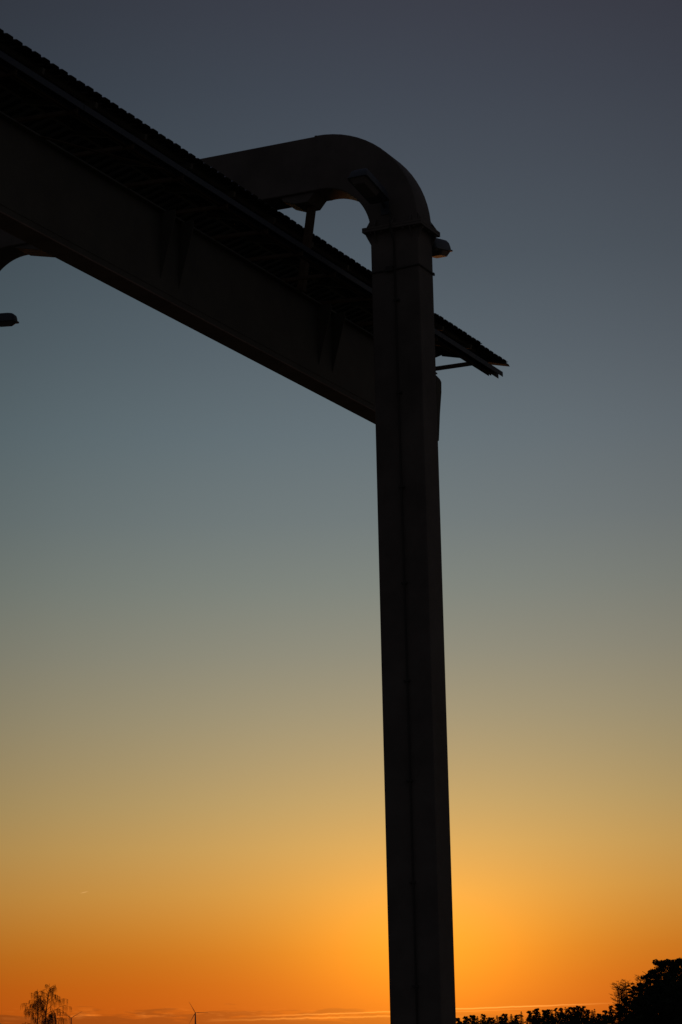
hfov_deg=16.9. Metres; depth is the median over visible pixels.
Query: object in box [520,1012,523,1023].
spruce tree
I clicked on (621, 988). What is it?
birch tree
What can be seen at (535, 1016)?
pine tree
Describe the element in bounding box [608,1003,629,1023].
pine tree
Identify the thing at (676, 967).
pine tree
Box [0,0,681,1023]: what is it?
sky
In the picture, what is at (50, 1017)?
birch tree
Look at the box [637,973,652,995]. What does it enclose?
pine tree
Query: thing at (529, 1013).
pine tree
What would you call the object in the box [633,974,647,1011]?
birch tree
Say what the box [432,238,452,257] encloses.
column lamp
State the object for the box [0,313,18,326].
column lamp
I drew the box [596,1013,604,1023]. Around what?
pine tree
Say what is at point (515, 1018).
pine tree
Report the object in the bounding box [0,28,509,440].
covered bridge
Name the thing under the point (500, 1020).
pine tree
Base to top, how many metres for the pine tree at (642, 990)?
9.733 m
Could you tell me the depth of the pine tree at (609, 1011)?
925.79 m
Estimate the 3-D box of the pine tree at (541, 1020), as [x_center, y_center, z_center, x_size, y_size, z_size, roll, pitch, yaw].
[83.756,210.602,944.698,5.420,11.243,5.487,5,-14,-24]
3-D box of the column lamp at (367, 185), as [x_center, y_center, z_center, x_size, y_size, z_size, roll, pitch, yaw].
[0.407,-4.343,31.048,0.300,0.396,0.898,-7,-14,25]
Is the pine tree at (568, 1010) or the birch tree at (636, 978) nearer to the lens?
the birch tree at (636, 978)
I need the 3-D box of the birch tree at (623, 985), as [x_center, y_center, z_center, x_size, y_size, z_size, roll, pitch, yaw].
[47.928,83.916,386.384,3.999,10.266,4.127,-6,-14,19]
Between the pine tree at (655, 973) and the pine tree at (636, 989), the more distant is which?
the pine tree at (655, 973)
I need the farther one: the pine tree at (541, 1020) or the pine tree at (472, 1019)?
the pine tree at (472, 1019)
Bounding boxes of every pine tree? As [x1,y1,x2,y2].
[461,1016,469,1023]
[468,1015,478,1023]
[478,1014,485,1023]
[484,1017,492,1023]
[498,1016,503,1023]
[501,1013,509,1022]
[512,1015,519,1023]
[524,1011,532,1023]
[530,1008,540,1023]
[538,1010,550,1023]
[552,1008,559,1023]
[564,1007,572,1020]
[571,1007,576,1021]
[572,1005,581,1023]
[579,1006,588,1023]
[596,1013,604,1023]
[606,1005,614,1023]
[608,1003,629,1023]
[615,996,630,1022]
[629,985,641,1012]
[635,982,651,1016]
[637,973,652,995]
[642,967,662,985]
[647,959,673,991]
[662,957,681,980]
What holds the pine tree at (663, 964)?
on the ground
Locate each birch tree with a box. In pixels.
[20,989,58,1023]
[26,984,71,1023]
[609,979,631,1023]
[613,980,635,1009]
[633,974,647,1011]
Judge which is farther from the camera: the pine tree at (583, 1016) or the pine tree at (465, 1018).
the pine tree at (465, 1018)
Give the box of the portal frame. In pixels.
[0,134,455,1023]
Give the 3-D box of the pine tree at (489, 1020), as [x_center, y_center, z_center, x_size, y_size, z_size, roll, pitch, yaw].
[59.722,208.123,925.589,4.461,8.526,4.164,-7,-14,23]
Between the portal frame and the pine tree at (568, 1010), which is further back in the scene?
the pine tree at (568, 1010)
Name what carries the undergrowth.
on the ground
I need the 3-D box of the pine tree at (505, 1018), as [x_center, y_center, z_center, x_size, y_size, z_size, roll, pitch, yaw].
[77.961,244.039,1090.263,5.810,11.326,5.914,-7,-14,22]
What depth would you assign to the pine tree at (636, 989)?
387.98 m
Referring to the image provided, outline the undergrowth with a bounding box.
[461,1011,607,1023]
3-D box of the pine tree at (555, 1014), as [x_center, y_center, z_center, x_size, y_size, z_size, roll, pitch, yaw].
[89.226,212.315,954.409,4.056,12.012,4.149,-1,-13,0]
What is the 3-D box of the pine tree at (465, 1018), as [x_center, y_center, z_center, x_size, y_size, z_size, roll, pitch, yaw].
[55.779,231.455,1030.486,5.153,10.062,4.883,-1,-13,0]
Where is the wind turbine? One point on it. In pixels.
(195, 1014)
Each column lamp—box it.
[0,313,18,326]
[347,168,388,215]
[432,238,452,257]
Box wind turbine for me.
[190,1004,207,1023]
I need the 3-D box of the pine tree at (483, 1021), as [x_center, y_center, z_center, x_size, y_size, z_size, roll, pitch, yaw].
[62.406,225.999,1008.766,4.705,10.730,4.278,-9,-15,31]
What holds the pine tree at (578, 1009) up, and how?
on the ground
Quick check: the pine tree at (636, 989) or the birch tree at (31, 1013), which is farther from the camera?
the birch tree at (31, 1013)
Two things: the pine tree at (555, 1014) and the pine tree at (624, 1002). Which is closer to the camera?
the pine tree at (624, 1002)
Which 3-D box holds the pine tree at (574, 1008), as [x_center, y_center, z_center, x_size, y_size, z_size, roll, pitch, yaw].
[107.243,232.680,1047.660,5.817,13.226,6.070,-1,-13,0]

